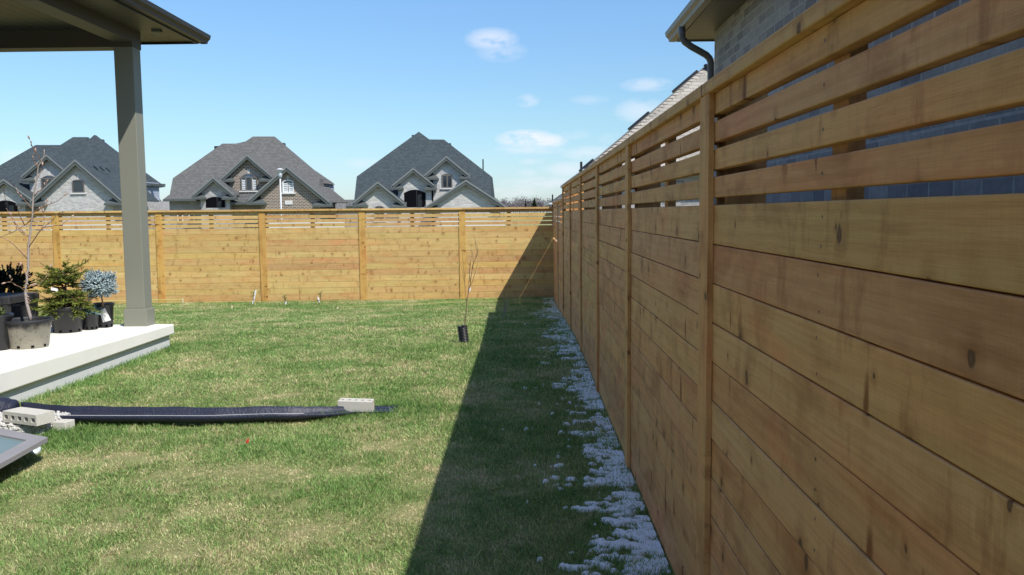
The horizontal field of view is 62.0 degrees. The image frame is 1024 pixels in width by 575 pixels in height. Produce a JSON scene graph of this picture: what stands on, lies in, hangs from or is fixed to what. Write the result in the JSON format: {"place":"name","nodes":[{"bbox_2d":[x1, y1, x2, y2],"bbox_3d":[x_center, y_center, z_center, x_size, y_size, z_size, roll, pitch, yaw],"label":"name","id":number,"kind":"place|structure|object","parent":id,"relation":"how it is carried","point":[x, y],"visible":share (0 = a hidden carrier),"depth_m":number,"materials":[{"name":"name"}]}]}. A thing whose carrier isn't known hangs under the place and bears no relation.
{"place":"outdoors","nodes":[
{"label":"outdoors","id":0,"kind":"place"},
{"bbox_2d":[0,292,38,315],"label":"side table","id":1,"kind":"object","parent":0,"point":[7,299],"visible":0.62,"depth_m":9.58,"materials":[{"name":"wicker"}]},
{"bbox_2d":[0,135,169,230],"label":"house","id":2,"kind":"structure","parent":0,"point":[83,173],"depth_m":59.77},
{"bbox_2d":[39,171,57,188],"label":"window","id":3,"kind":"structure","parent":2,"relation":"in","point":[48,176],"depth_m":60.31,"materials":[{"name":"clear glass"}]},
{"bbox_2d":[70,175,86,193],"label":"window","id":4,"kind":"structure","parent":2,"relation":"in","point":[77,184],"depth_m":58.27,"materials":[{"name":"clear glass"}]},
{"bbox_2d":[50,224,122,229],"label":"garage door","id":5,"kind":"structure","parent":2,"relation":"in","point":[85,224],"depth_m":58.50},
{"bbox_2d":[163,136,347,228],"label":"house","id":6,"kind":"structure","parent":0,"point":[241,176],"depth_m":60.02,"materials":[{"name":"grey"}]},
{"bbox_2d":[238,169,259,191],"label":"window","id":7,"kind":"structure","parent":6,"relation":"in","point":[249,180],"depth_m":60.02,"materials":[{"name":"clear glass"}]},
{"bbox_2d":[281,175,295,193],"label":"window","id":8,"kind":"structure","parent":6,"relation":"in","point":[287,185],"depth_m":58.06,"materials":[{"name":"white paint"}]},
{"bbox_2d":[269,222,344,227],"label":"garage door","id":9,"kind":"structure","parent":6,"relation":"in","point":[292,222],"depth_m":58.26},
{"bbox_2d":[0,212,674,574],"bbox_3d":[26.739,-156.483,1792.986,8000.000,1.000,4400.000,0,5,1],"label":"ground","id":10,"kind":"structure","parent":0,"point":[133,459],"depth_m":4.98,"materials":[{"name":"green plant"}]},
{"bbox_2d":[0,428,47,468],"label":"glass top table","id":11,"kind":"object","parent":10,"relation":"on","point":[15,445],"visible":1,"depth_m":5.50,"materials":[{"name":"grey"}]},
{"bbox_2d":[29,446,40,454],"bbox_3d":[-3.251,1.104,5.801,0.080,0.080,0.049,10,-22,-28],"label":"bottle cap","id":12,"kind":"object","parent":10,"relation":"on","point":[36,450],"visible":0.51,"depth_m":5.79,"materials":[{"name":"white plastic"}]},
{"bbox_2d":[0,411,70,435],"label":"pebble splash block","id":13,"kind":"object","parent":10,"relation":"on","point":[37,430],"depth_m":6.30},
{"bbox_2d":[2,407,54,425],"bbox_3d":[-3.595,0.958,6.335,0.360,0.082,0.150,2,6,23],"label":"cored brick","id":14,"kind":"object","parent":13,"relation":"on","point":[28,416],"visible":1,"depth_m":6.28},
{"bbox_2d":[52,419,74,431],"bbox_3d":[-3.405,1.048,6.471,0.118,0.078,0.101,0,5,6],"label":"block","id":15,"kind":"object","parent":10,"relation":"on","point":[65,423],"depth_m":6.43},
{"bbox_2d":[0,335,169,402],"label":"patio foundation","id":16,"kind":"object","parent":10,"relation":"on","point":[51,382],"visible":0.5,"depth_m":8.38,"materials":[{"name":"concrete"}]},
{"bbox_2d":[0,324,173,393],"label":"patio slab","id":17,"kind":"structure","parent":16,"relation":"on","point":[61,352],"depth_m":8.40,"materials":[{"name":"concrete"}]},
{"bbox_2d":[0,306,13,350],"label":"planter","id":18,"kind":"object","parent":17,"relation":"on","point":[4,335],"visible":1,"depth_m":8.30,"materials":[{"name":"plastic"}]},
{"bbox_2d":[0,262,37,317],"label":"potted plant","id":19,"kind":"object","parent":17,"relation":"on","point":[18,309],"visible":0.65,"depth_m":10.18,"materials":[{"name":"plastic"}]},
{"bbox_2d":[0,136,73,348],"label":"potted tree","id":20,"kind":"object","parent":17,"relation":"on","point":[30,331],"visible":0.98,"depth_m":8.40,"materials":[{"name":"grey plant"}]},
{"bbox_2d":[30,258,104,332],"bbox_3d":[-5.121,0.085,9.765,0.756,0.846,0.703,3,6,34],"label":"potted spruce","id":21,"kind":"object","parent":17,"relation":"on","point":[65,308],"visible":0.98,"depth_m":9.63,"materials":[{"name":"plant"}]},
{"bbox_2d":[82,306,102,329],"bbox_3d":[-4.945,0.346,9.970,0.306,0.294,0.299,0,5,1],"label":"plant pot","id":22,"kind":"object","parent":17,"relation":"on","point":[90,322],"visible":0.71,"depth_m":9.91,"materials":[{"name":"plastic"}]},
{"bbox_2d":[78,269,119,327],"bbox_3d":[-4.852,0.127,9.989,0.427,0.734,0.606,-4,6,-38],"label":"potted spruce","id":23,"kind":"object","parent":17,"relation":"on","point":[99,278],"visible":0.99,"depth_m":9.89,"materials":[{"name":"plant"}]},
{"bbox_2d":[0,0,210,326],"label":"porch","id":24,"kind":"object","parent":17,"relation":"on","point":[124,30],"visible":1,"depth_m":10.02,"materials":[{"name":"paint"}]},
{"bbox_2d":[38,299,181,304],"bbox_3d":[-9.423,0.335,19.094,4.008,0.091,0.018,-1,5,-3],"label":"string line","id":25,"kind":"object","parent":10,"relation":"on","point":[120,300],"visible":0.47,"depth_m":19.12,"materials":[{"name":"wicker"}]},
{"bbox_2d":[0,397,399,422],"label":"drain channel","id":26,"kind":"object","parent":10,"relation":"on","point":[174,414],"visible":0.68,"depth_m":6.71,"materials":[{"name":"black plastic"}]},
{"bbox_2d":[338,398,373,413],"bbox_3d":[-1.278,0.972,6.984,0.310,0.100,0.128,0,5,10],"label":"cored brick","id":27,"kind":"object","parent":26,"relation":"on","point":[355,404],"visible":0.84,"depth_m":6.92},
{"bbox_2d":[0,207,554,303],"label":"privacy fence","id":28,"kind":"object","parent":10,"relation":"on","point":[362,261],"visible":0.78,"depth_m":19.34,"materials":[{"name":"brown wood"}]},
{"bbox_2d":[340,299,535,306],"bbox_3d":[-1.330,0.322,18.253,4.631,0.009,0.007,-2,5,-15],"label":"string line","id":29,"kind":"object","parent":10,"relation":"on","point":[446,302],"visible":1,"depth_m":18.18,"materials":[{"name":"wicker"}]},
{"bbox_2d":[457,237,478,343],"bbox_3d":[-0.542,0.040,10.560,0.281,1.371,0.200,3,6,33],"label":"sapling","id":30,"kind":"object","parent":10,"relation":"on","point":[463,333],"visible":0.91,"depth_m":10.57,"materials":[{"name":"brown plant"}]},
{"bbox_2d":[503,296,508,318],"bbox_3d":[-0.090,0.317,14.074,0.166,0.442,0.099,-4,6,-35],"label":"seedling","id":31,"kind":"object","parent":10,"relation":"on","point":[504,306],"visible":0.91,"depth_m":14.06,"materials":[{"name":"green plant"}]},
{"bbox_2d":[495,196,551,216],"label":"distant woods","id":32,"kind":"object","parent":10,"relation":"on","point":[520,203],"visible":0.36,"depth_m":324.53,"materials":[{"name":"grey plant"}]},
{"bbox_2d":[530,198,537,224],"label":"pine tree","id":33,"kind":"object","parent":10,"relation":"on","point":[534,203],"visible":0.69,"depth_m":119.32,"materials":[{"name":"green plant"}]},
{"bbox_2d":[502,298,670,574],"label":"snow","id":34,"kind":"structure","parent":10,"relation":"on","point":[617,544],"depth_m":4.71,"materials":[{"name":"white snow"}]},
{"bbox_2d":[560,58,713,208],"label":"brick house","id":35,"kind":"structure","parent":10,"relation":"on","point":[694,80],"depth_m":25.36,"materials":[{"name":"beige"}]},
{"bbox_2d":[552,0,1023,574],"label":"privacy fence","id":36,"kind":"object","parent":10,"relation":"on","point":[834,386],"visible":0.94,"depth_m":1.86,"materials":[{"name":"brown wood"}]},
{"bbox_2d":[665,0,1023,204],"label":"brick house","id":37,"kind":"structure","parent":10,"relation":"on","point":[734,30],"depth_m":6.33,"materials":[{"name":"brick"}]},
{"bbox_2d":[346,201,357,226],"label":"house","id":38,"kind":"structure","parent":0,"point":[349,205],"depth_m":112.42,"materials":[{"name":"stone"}]},
{"bbox_2d":[0,0,714,212],"label":"sky","id":39,"kind":"structure","parent":0,"point":[534,90],"materials":[{"name":"blue"}]},
{"bbox_2d":[352,132,507,226],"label":"house","id":40,"kind":"structure","parent":0,"point":[418,170],"depth_m":59.55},
{"bbox_2d":[372,202,386,218],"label":"window","id":41,"kind":"structure","parent":40,"relation":"in","point":[381,203],"depth_m":58.80,"materials":[{"name":"clear glass"}]},
{"bbox_2d":[440,169,453,188],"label":"window","id":42,"kind":"structure","parent":40,"relation":"in","point":[446,178],"depth_m":59.55,"materials":[{"name":"clear glass"}]},
{"bbox_2d":[441,220,504,225],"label":"garage door","id":43,"kind":"structure","parent":40,"relation":"in","point":[489,220],"depth_m":57.98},
{"bbox_2d":[545,194,561,240],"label":"brick house","id":44,"kind":"structure","parent":0,"point":[556,198],"depth_m":60.25,"materials":[{"name":"stone"}]},
{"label":"road","id":45,"kind":"structure","parent":0,"visible":0},
{"bbox_2d":[275,168,283,227],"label":"street lamp","id":46,"kind":"object","parent":45,"relation":"on","point":[279,173],"visible":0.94,"depth_m":45.84,"materials":[{"name":"white metal"}]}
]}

